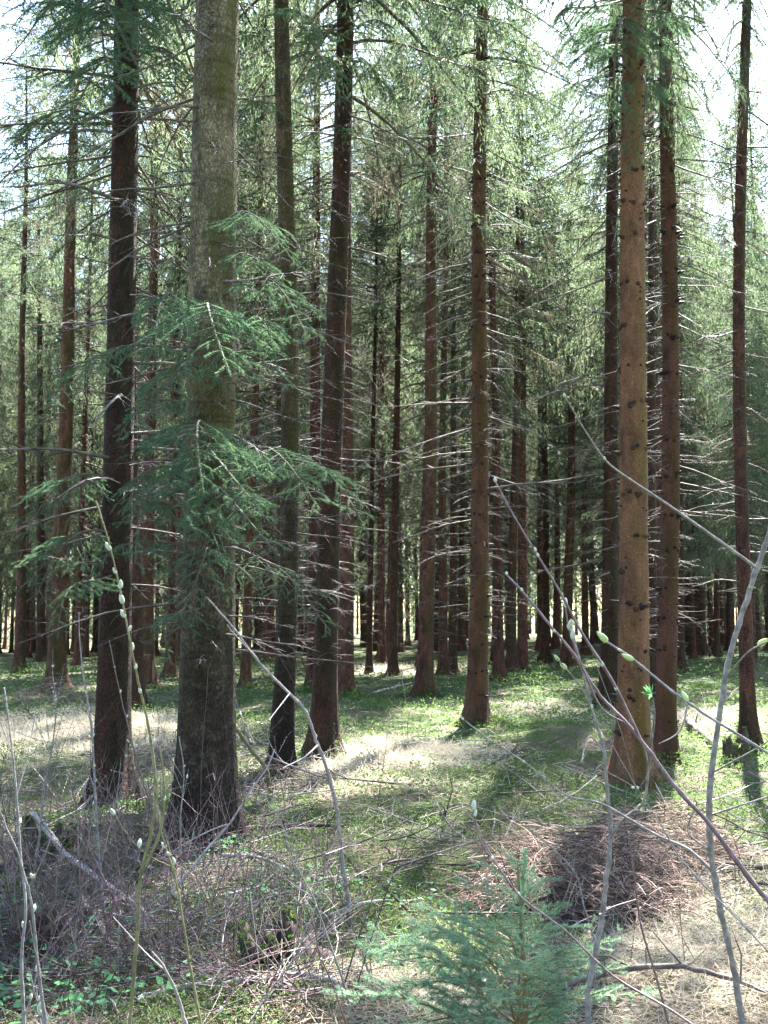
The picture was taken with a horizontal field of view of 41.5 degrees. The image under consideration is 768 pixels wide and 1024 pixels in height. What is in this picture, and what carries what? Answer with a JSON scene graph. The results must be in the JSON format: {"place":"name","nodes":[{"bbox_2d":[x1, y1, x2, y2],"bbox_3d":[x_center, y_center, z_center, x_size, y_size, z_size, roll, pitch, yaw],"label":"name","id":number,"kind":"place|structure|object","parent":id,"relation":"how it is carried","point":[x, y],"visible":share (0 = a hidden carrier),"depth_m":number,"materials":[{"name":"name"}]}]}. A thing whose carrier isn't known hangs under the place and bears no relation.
{"place":"outdoors","nodes":[
{"label":"outdoors","id":0,"kind":"place"},
{"bbox_2d":[0,626,767,1023],"bbox_3d":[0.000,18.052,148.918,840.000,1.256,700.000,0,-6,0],"label":"ground","id":1,"kind":"structure","parent":0,"point":[408,654],"depth_m":9.51,"materials":[{"name":"green plant"}]},
{"bbox_2d":[0,188,36,597],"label":"spruce tree","id":2,"kind":"object","parent":1,"relation":"on","point":[5,400],"visible":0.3,"depth_m":60.27,"materials":[{"name":"green plant"}]},
{"bbox_2d":[0,811,46,1023],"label":"willow sapling","id":3,"kind":"object","parent":1,"relation":"on","point":[41,1010],"visible":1,"depth_m":2.38,"materials":[{"name":"grey plant"}]},
{"bbox_2d":[0,192,49,463],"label":"spruce tree","id":4,"kind":"object","parent":1,"relation":"on","point":[6,348],"visible":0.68,"depth_m":42.24,"materials":[{"name":"green plant"}]},
{"bbox_2d":[0,688,52,1023],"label":"willow sapling","id":5,"kind":"object","parent":1,"relation":"on","point":[23,925],"visible":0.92,"depth_m":2.67,"materials":[{"name":"grey plant"}]},
{"bbox_2d":[0,899,67,978],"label":"tree stump","id":6,"kind":"object","parent":1,"relation":"on","point":[14,924],"visible":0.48,"depth_m":4.85,"materials":[{"name":"brown wood"}]},
{"bbox_2d":[0,286,75,645],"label":"spruce tree","id":7,"kind":"object","parent":1,"relation":"on","point":[2,590],"visible":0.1,"depth_m":63.52,"materials":[{"name":"green plant"}]},
{"bbox_2d":[0,229,76,657],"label":"spruce tree","id":8,"kind":"object","parent":1,"relation":"on","point":[28,622],"visible":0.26,"depth_m":57.16,"materials":[{"name":"green plant"}]},
{"bbox_2d":[0,50,95,672],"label":"spruce tree","id":9,"kind":"object","parent":1,"relation":"on","point":[19,656],"visible":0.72,"depth_m":36.29,"materials":[{"name":"green plant"}]},
{"bbox_2d":[0,137,97,643],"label":"spruce tree","id":10,"kind":"object","parent":1,"relation":"on","point":[31,472],"visible":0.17,"depth_m":53.60,"materials":[{"name":"green plant"}]},
{"bbox_2d":[2,671,95,703],"bbox_3d":[-6.779,3.872,21.250,3.001,1.256,1.916,0,-6,0],"label":"brush pile","id":11,"kind":"object","parent":1,"relation":"on","point":[46,687],"visible":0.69,"depth_m":21.15,"materials":[{"name":"brown wood"}]},
{"bbox_2d":[10,814,89,872],"bbox_3d":[-2.287,2.233,6.893,0.594,0.368,0.595,0,-6,0],"label":"tree stump","id":12,"kind":"object","parent":1,"relation":"on","point":[69,839],"visible":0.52,"depth_m":6.78,"materials":[{"name":"brown wood"}]},
{"bbox_2d":[0,149,105,661],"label":"spruce tree","id":13,"kind":"object","parent":1,"relation":"on","point":[41,646],"visible":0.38,"depth_m":46.36,"materials":[{"name":"green plant"}]},
{"bbox_2d":[2,145,107,651],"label":"spruce tree","id":14,"kind":"object","parent":1,"relation":"on","point":[95,512],"visible":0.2,"depth_m":49.15,"materials":[{"name":"green plant"}]},
{"bbox_2d":[44,193,108,656],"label":"spruce tree","id":15,"kind":"object","parent":1,"relation":"on","point":[86,652],"visible":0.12,"depth_m":55.19,"materials":[{"name":"green plant"}]},
{"bbox_2d":[6,76,160,665],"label":"spruce tree","id":16,"kind":"object","parent":1,"relation":"on","point":[76,659],"visible":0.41,"depth_m":43.23,"materials":[{"name":"green plant"}]},
{"bbox_2d":[78,613,106,927],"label":"willow sapling","id":17,"kind":"object","parent":1,"relation":"on","point":[95,801],"visible":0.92,"depth_m":5.22,"materials":[{"name":"grey plant"}]},
{"bbox_2d":[0,0,187,694],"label":"spruce tree","id":18,"kind":"object","parent":1,"relation":"on","point":[57,653],"visible":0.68,"depth_m":25.92,"materials":[{"name":"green plant"}]},
{"bbox_2d":[0,0,253,711],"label":"spruce tree","id":19,"kind":"object","parent":1,"relation":"on","point":[138,639],"visible":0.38,"depth_m":20.40,"materials":[{"name":"green plant"}]},
{"bbox_2d":[95,501,165,1023],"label":"willow sapling","id":20,"kind":"object","parent":1,"relation":"on","point":[144,864],"visible":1,"depth_m":2.42,"materials":[{"name":"green plant"}]},
{"bbox_2d":[0,0,322,816],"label":"spruce tree","id":21,"kind":"object","parent":1,"relation":"on","point":[126,26],"visible":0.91,"depth_m":9.22,"materials":[{"name":"green plant"}]},
{"bbox_2d":[55,0,271,688],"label":"spruce tree","id":22,"kind":"object","parent":1,"relation":"on","point":[147,576],"visible":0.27,"depth_m":27.24,"materials":[{"name":"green plant"}]},
{"bbox_2d":[84,61,262,664],"bbox_3d":[-7.997,-6.449,37.930,6.358,24.972,5.776,2,-8,-27],"label":"spruce tree","id":23,"kind":"object","parent":1,"relation":"on","point":[177,638],"visible":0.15,"depth_m":37.09,"materials":[{"name":"green plant"}]},
{"bbox_2d":[85,3,266,677],"bbox_3d":[-6.873,-9.037,33.023,5.981,29.365,5.450,6,-9,-44],"label":"spruce tree","id":24,"kind":"object","parent":1,"relation":"on","point":[168,667],"visible":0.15,"depth_m":32.26,"materials":[{"name":"green plant"}]},
{"bbox_2d":[109,797,245,1023],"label":"willow sapling","id":25,"kind":"object","parent":1,"relation":"on","point":[163,844],"visible":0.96,"depth_m":2.66,"materials":[{"name":"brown plant"}]},
{"bbox_2d":[17,0,377,863],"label":"spruce tree","id":26,"kind":"object","parent":1,"relation":"on","point":[213,454],"visible":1,"depth_m":7.03,"materials":[{"name":"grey plant"}]},
{"bbox_2d":[137,47,320,613],"bbox_3d":[-5.176,-6.260,36.394,7.189,24.261,6.982,5,-8,-29],"label":"spruce tree","id":27,"kind":"object","parent":1,"relation":"on","point":[262,367],"visible":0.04,"depth_m":36.21,"materials":[{"name":"green plant"}]},
{"bbox_2d":[137,0,332,687],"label":"spruce tree","id":28,"kind":"object","parent":1,"relation":"on","point":[245,670],"visible":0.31,"depth_m":27.25,"materials":[{"name":"green plant"}]},
{"bbox_2d":[133,962,341,1005],"bbox_3d":[-0.596,1.956,4.218,0.877,0.188,0.164,0,-6,4],"label":"fallen branch","id":29,"kind":"object","parent":1,"relation":"on","point":[210,981],"visible":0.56,"depth_m":4.22,"materials":[{"name":"wood"}]},
{"bbox_2d":[0,831,494,1023],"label":"herb leaves","id":30,"kind":"object","parent":1,"relation":"on","point":[75,996],"visible":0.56,"depth_m":4.48,"materials":[{"name":"green plant"}]},
{"bbox_2d":[73,0,441,778],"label":"spruce tree","id":31,"kind":"object","parent":1,"relation":"on","point":[281,738],"visible":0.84,"depth_m":11.05,"materials":[{"name":"brown plant"}]},
{"bbox_2d":[206,597,351,925],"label":"willow sapling","id":32,"kind":"object","parent":1,"relation":"on","point":[340,840],"visible":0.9,"depth_m":5.39,"materials":[{"name":"grey plant"}]},
{"bbox_2d":[235,4,326,661],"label":"spruce tree","id":33,"kind":"object","parent":1,"relation":"on","point":[268,625],"visible":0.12,"depth_m":39.97,"materials":[{"name":"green plant"}]},
{"bbox_2d":[236,1,329,630],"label":"spruce tree","id":34,"kind":"object","parent":1,"relation":"on","point":[245,267],"visible":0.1,"depth_m":32.65,"materials":[{"name":"green plant"}]},
{"bbox_2d":[235,904,332,974],"bbox_3d":[-0.494,1.952,4.579,0.478,0.333,0.446,-14,14,-2],"label":"tree stump","id":35,"kind":"object","parent":1,"relation":"on","point":[293,919],"visible":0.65,"depth_m":4.53,"materials":[{"name":"brown wood"}]},
{"bbox_2d":[237,733,368,792],"bbox_3d":[-1.152,2.648,10.230,1.819,0.868,1.402,3,-7,-22],"label":"brush pile","id":36,"kind":"object","parent":1,"relation":"on","point":[278,769],"visible":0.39,"depth_m":10.19,"materials":[{"name":"brown wood"}]},
{"bbox_2d":[235,0,374,681],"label":"spruce tree","id":37,"kind":"object","parent":1,"relation":"on","point":[278,402],"visible":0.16,"depth_m":30.09,"materials":[{"name":"green plant"}]},
{"bbox_2d":[239,0,385,692],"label":"spruce tree","id":38,"kind":"object","parent":1,"relation":"on","point":[315,406],"visible":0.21,"depth_m":25.40,"materials":[{"name":"green plant"}]},
{"bbox_2d":[144,0,543,764],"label":"spruce tree","id":39,"kind":"object","parent":1,"relation":"on","point":[324,716],"visible":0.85,"depth_m":12.44,"materials":[{"name":"green plant"}]},
{"bbox_2d":[242,0,452,699],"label":"spruce tree","id":40,"kind":"object","parent":1,"relation":"on","point":[346,680],"visible":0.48,"depth_m":23.09,"materials":[{"name":"green plant"}]},
{"bbox_2d":[351,296,390,646],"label":"spruce tree","id":41,"kind":"object","parent":1,"relation":"on","point":[363,630],"visible":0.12,"depth_m":63.12,"materials":[{"name":"green plant"}]},
{"bbox_2d":[310,0,440,663],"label":"spruce tree","id":42,"kind":"object","parent":1,"relation":"on","point":[381,657],"visible":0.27,"depth_m":38.70,"materials":[{"name":"green plant"}]},
{"bbox_2d":[297,76,458,673],"bbox_3d":[-0.316,-4.806,33.954,5.594,20.870,5.806,0,-6,0],"label":"spruce tree","id":43,"kind":"object","parent":1,"relation":"on","point":[369,642],"visible":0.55,"depth_m":33.68,"materials":[{"name":"green plant"}]},
{"bbox_2d":[303,127,460,656],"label":"spruce tree","id":44,"kind":"object","parent":1,"relation":"on","point":[376,484],"visible":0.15,"depth_m":46.46,"materials":[{"name":"green plant"}]},
{"bbox_2d":[1,351,764,647],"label":"wood","id":45,"kind":"object","parent":1,"relation":"on","point":[162,643],"visible":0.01,"depth_m":102.07,"materials":[{"name":"brown wood"}]},
{"bbox_2d":[0,650,767,1023],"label":"twig litter","id":46,"kind":"object","parent":1,"relation":"on","point":[74,954],"visible":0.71,"depth_m":5.26,"materials":[{"name":"brown wood"}]},
{"bbox_2d":[0,650,767,1023],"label":"moss cover","id":47,"kind":"object","parent":1,"relation":"on","point":[448,776],"visible":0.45,"depth_m":9.00,"materials":[{"name":"green plant"}]},
{"bbox_2d":[352,140,423,650],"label":"spruce tree","id":48,"kind":"object","parent":1,"relation":"on","point":[375,639],"visible":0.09,"depth_m":55.58,"materials":[{"name":"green plant"}]},
{"bbox_2d":[354,26,442,676],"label":"spruce tree","id":49,"kind":"object","parent":1,"relation":"on","point":[392,667],"visible":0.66,"depth_m":32.67,"materials":[{"name":"green plant"}]},
{"bbox_2d":[352,66,449,658],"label":"spruce tree","id":50,"kind":"object","parent":1,"relation":"on","point":[387,608],"visible":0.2,"depth_m":44.31,"materials":[{"name":"green plant"}]},
{"bbox_2d":[353,250,466,651],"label":"spruce tree","id":51,"kind":"object","parent":1,"relation":"on","point":[401,639],"visible":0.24,"depth_m":52.52,"materials":[{"name":"green plant"}]},
{"bbox_2d":[351,1,509,667],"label":"spruce tree","id":52,"kind":"object","parent":1,"relation":"on","point":[410,375],"visible":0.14,"depth_m":37.13,"materials":[{"name":"green plant"}]},
{"bbox_2d":[385,148,491,650],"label":"spruce tree","id":53,"kind":"object","parent":1,"relation":"on","point":[436,625],"visible":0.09,"depth_m":54.38,"materials":[{"name":"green plant"}]},
{"bbox_2d":[390,1,489,674],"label":"spruce tree","id":54,"kind":"object","parent":1,"relation":"on","point":[443,660],"visible":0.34,"depth_m":31.12,"materials":[{"name":"green plant"}]},
{"bbox_2d":[350,0,536,698],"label":"spruce tree","id":55,"kind":"object","parent":1,"relation":"on","point":[424,684],"visible":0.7,"depth_m":23.02,"materials":[{"name":"green plant"}]},
{"bbox_2d":[404,1,499,674],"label":"spruce tree","id":56,"kind":"object","parent":1,"relation":"on","point":[452,641],"visible":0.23,"depth_m":32.37,"materials":[{"name":"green plant"}]},
{"bbox_2d":[413,128,511,650],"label":"spruce tree","id":57,"kind":"object","parent":1,"relation":"on","point":[461,641],"visible":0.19,"depth_m":51.78,"materials":[{"name":"green plant"}]},
{"bbox_2d":[348,0,618,727],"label":"spruce tree","id":58,"kind":"object","parent":1,"relation":"on","point":[476,701],"visible":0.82,"depth_m":16.84,"materials":[{"name":"green plant"}]},
{"bbox_2d":[319,847,658,1023],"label":"young spruce","id":59,"kind":"object","parent":1,"relation":"on","point":[531,974],"visible":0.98,"depth_m":3.10,"materials":[{"name":"green plant"}]},
{"bbox_2d":[406,0,572,682],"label":"spruce tree","id":60,"kind":"object","parent":1,"relation":"on","point":[498,666],"visible":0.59,"depth_m":28.36,"materials":[{"name":"green plant"}]},
{"bbox_2d":[440,116,560,665],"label":"spruce tree","id":61,"kind":"object","parent":1,"relation":"on","point":[491,657],"visible":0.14,"depth_m":39.73,"materials":[{"name":"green plant"}]},
{"bbox_2d":[457,207,550,649],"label":"spruce tree","id":62,"kind":"object","parent":1,"relation":"on","point":[507,478],"visible":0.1,"depth_m":53.04,"materials":[{"name":"green plant"}]},
{"bbox_2d":[457,278,564,646],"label":"spruce tree","id":63,"kind":"object","parent":1,"relation":"on","point":[509,470],"visible":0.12,"depth_m":55.11,"materials":[{"name":"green plant"}]},
{"bbox_2d":[416,6,619,671],"bbox_3d":[4.649,-6.089,33.744,6.697,23.350,7.685,-4,-7,31],"label":"spruce tree","id":64,"kind":"object","parent":1,"relation":"on","point":[511,660],"visible":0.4,"depth_m":33.38,"materials":[{"name":"green plant"}]},
{"bbox_2d":[437,78,603,671],"bbox_3d":[4.549,-5.108,35.022,6.253,21.733,5.735,-2,-7,16],"label":"spruce tree","id":65,"kind":"object","parent":1,"relation":"on","point":[522,654],"visible":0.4,"depth_m":34.43,"materials":[{"name":"green plant"}]},
{"bbox_2d":[489,153,595,650],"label":"spruce tree","id":66,"kind":"object","parent":1,"relation":"on","point":[539,587],"visible":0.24,"depth_m":51.96,"materials":[{"name":"green plant"}]},
{"bbox_2d":[488,171,603,663],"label":"spruce tree","id":67,"kind":"object","parent":1,"relation":"on","point":[544,652],"visible":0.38,"depth_m":41.60,"materials":[{"name":"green plant"}]},
{"bbox_2d":[517,253,594,648],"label":"spruce tree","id":68,"kind":"object","parent":1,"relation":"on","point":[555,643],"visible":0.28,"depth_m":55.52,"materials":[{"name":"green plant"}]},
{"bbox_2d":[498,84,619,666],"bbox_3d":[7.341,-5.919,39.783,6.354,23.844,6.490,0,-6,0],"label":"spruce tree","id":69,"kind":"object","parent":1,"relation":"on","point":[566,658],"visible":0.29,"depth_m":39.45,"materials":[{"name":"green plant"}]},
{"bbox_2d":[534,169,603,630],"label":"spruce tree","id":70,"kind":"object","parent":1,"relation":"on","point":[562,486],"visible":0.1,"depth_m":53.43,"materials":[{"name":"green plant"}]},
{"bbox_2d":[462,800,692,1023],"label":"willow sapling","id":71,"kind":"object","parent":1,"relation":"on","point":[473,805],"visible":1,"depth_m":2.62,"materials":[{"name":"grey plant"}]},
{"bbox_2d":[547,213,619,654],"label":"spruce tree","id":72,"kind":"object","parent":1,"relation":"on","point":[584,649],"visible":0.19,"depth_m":46.12,"materials":[{"name":"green plant"}]},
{"bbox_2d":[421,787,761,937],"bbox_3d":[1.348,2.314,5.929,2.235,1.270,2.085,0,-6,0],"label":"brush pile","id":73,"kind":"object","parent":1,"relation":"on","point":[643,888],"visible":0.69,"depth_m":5.97,"materials":[{"name":"brown wood"}]},
{"bbox_2d":[553,626,648,1023],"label":"willow sapling","id":74,"kind":"object","parent":1,"relation":"on","point":[597,941],"visible":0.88,"depth_m":2.73,"materials":[{"name":"grey plant"}]},
{"bbox_2d":[507,0,720,711],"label":"spruce tree","id":75,"kind":"object","parent":1,"relation":"on","point":[609,613],"visible":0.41,"depth_m":20.45,"materials":[{"name":"green plant"}]},
{"bbox_2d":[461,393,767,1023],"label":"willow sapling","id":76,"kind":"object","parent":1,"relation":"on","point":[709,847],"visible":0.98,"depth_m":2.47,"materials":[{"name":"grey plant"}]},
{"bbox_2d":[540,117,714,620],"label":"spruce tree","id":77,"kind":"object","parent":1,"relation":"on","point":[581,464],"visible":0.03,"depth_m":48.24,"materials":[{"name":"green plant"}]},
{"bbox_2d":[536,0,721,792],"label":"spruce tree","id":78,"kind":"object","parent":1,"relation":"on","point":[634,639],"visible":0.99,"depth_m":10.36,"materials":[{"name":"brown plant"}]},
{"bbox_2d":[493,477,767,903],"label":"willow sapling","id":79,"kind":"object","parent":1,"relation":"on","point":[729,851],"visible":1,"depth_m":2.11,"materials":[{"name":"grey plant"}]},
{"bbox_2d":[534,257,727,588],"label":"spruce tree","id":80,"kind":"object","parent":1,"relation":"on","point":[591,534],"visible":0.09,"depth_m":39.77,"materials":[{"name":"green plant"}]},
{"bbox_2d":[548,1,732,578],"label":"spruce tree","id":81,"kind":"object","parent":1,"relation":"on","point":[577,227],"visible":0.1,"depth_m":29.88,"materials":[{"name":"green plant"}]},
{"bbox_2d":[534,931,767,997],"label":"fallen branch","id":82,"kind":"object","parent":1,"relation":"on","point":[647,966],"visible":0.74,"depth_m":4.50,"materials":[{"name":"grey wood"}]},
{"bbox_2d":[602,0,705,697],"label":"spruce tree","id":83,"kind":"object","parent":1,"relation":"on","point":[652,468],"visible":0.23,"depth_m":22.94,"materials":[{"name":"brown plant"}]},
{"bbox_2d":[546,781,767,882],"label":"brush pile","id":84,"kind":"object","parent":1,"relation":"on","point":[655,822],"visible":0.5,"depth_m":6.82,"materials":[{"name":"brown wood"}]},
{"bbox_2d":[557,0,757,642],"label":"spruce tree","id":85,"kind":"object","parent":1,"relation":"on","point":[689,260],"visible":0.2,"depth_m":28.03,"materials":[{"name":"green plant"}]},
{"bbox_2d":[588,4,728,526],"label":"spruce tree","id":86,"kind":"object","parent":1,"relation":"on","point":[703,500],"visible":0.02,"depth_m":41.03,"materials":[{"name":"green plant"}]},
{"bbox_2d":[573,152,766,634],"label":"spruce tree","id":87,"kind":"object","parent":1,"relation":"on","point":[694,384],"visible":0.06,"depth_m":39.48,"materials":[{"name":"green plant"}]},
{"bbox_2d":[574,0,767,767],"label":"spruce tree","id":88,"kind":"object","parent":1,"relation":"on","point":[665,700],"visible":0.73,"depth_m":12.52,"materials":[{"name":"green plant"}]},
{"bbox_2d":[619,45,732,672],"bbox_3d":[9.956,-5.552,34.404,4.234,22.469,4.460,-5,-8,36],"label":"spruce tree","id":89,"kind":"object","parent":1,"relation":"on","point":[681,657],"visible":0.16,"depth_m":33.77,"materials":[{"name":"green plant"}]},
{"bbox_2d":[596,665,767,951],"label":"willow sapling","id":90,"kind":"object","parent":1,"relation":"on","point":[730,910],"visible":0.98,"depth_m":2.39,"materials":[{"name":"grey plant"}]},
{"bbox_2d":[597,631,767,753],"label":"willow sapling","id":91,"kind":"object","parent":1,"relation":"on","point":[628,657],"visible":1,"depth_m":1.99,"materials":[{"name":"grey plant"}]},
{"bbox_2d":[618,202,765,658],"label":"spruce tree","id":92,"kind":"object","parent":1,"relation":"on","point":[693,649],"visible":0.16,"depth_m":40.80,"materials":[{"name":"green plant"}]},
{"bbox_2d":[652,0,767,752],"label":"spruce tree","id":93,"kind":"object","parent":1,"relation":"on","point":[747,714],"visible":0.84,"depth_m":13.76,"materials":[{"name":"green plant"}]},
{"bbox_2d":[682,250,751,656],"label":"spruce tree","id":94,"kind":"object","parent":1,"relation":"on","point":[716,649],"visible":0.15,"depth_m":48.30,"materials":[{"name":"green plant"}]},
{"bbox_2d":[680,151,756,654],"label":"spruce tree","id":95,"kind":"object","parent":1,"relation":"on","point":[702,647],"visible":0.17,"depth_m":50.44,"materials":[{"name":"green plant"}]},
{"bbox_2d":[681,103,767,669],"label":"spruce tree","id":96,"kind":"object","parent":1,"relation":"on","point":[748,329],"visible":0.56,"depth_m":33.79,"materials":[{"name":"green plant"}]},
{"bbox_2d":[683,244,767,662],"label":"spruce tree","id":97,"kind":"object","parent":1,"relation":"on","point":[694,518],"visible":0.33,"depth_m":37.01,"materials":[{"name":"green plant"}]},
{"bbox_2d":[683,289,767,638],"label":"spruce tree","id":98,"kind":"object","parent":1,"relation":"on","point":[724,530],"visible":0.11,"depth_m":45.45,"materials":[{"name":"green plant"}]},
{"bbox_2d":[695,35,767,627],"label":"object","id":99,"kind":"object","parent":1,"relation":"on","point":[764,138],"visible":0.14,"depth_m":46.80,"materials":[{"name":"green plant"}]},
{"bbox_2d":[695,220,767,658],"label":"spruce tree","id":100,"kind":"object","parent":1,"relation":"on","point":[764,531],"visible":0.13,"depth_m":40.58,"materials":[{"name":"green plant"}]},
{"bbox_2d":[716,726,755,770],"bbox_3d":[4.045,2.743,11.594,0.490,0.573,0.498,0,-6,0],"label":"tree stump","id":101,"kind":"object","parent":1,"relation":"on","point":[739,745],"visible":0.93,"depth_m":11.51,"materials":[{"name":"green wood"}]},
{"bbox_2d":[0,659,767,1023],"bbox_3d":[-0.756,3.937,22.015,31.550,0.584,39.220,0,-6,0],"label":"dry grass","id":102,"kind":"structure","parent":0,"point":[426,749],"depth_m":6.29,"materials":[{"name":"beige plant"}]},
{"bbox_2d":[0,0,767,627],"label":"sky","id":103,"kind":"structure","parent":0,"point":[9,49],"materials":[{"name":"white"}]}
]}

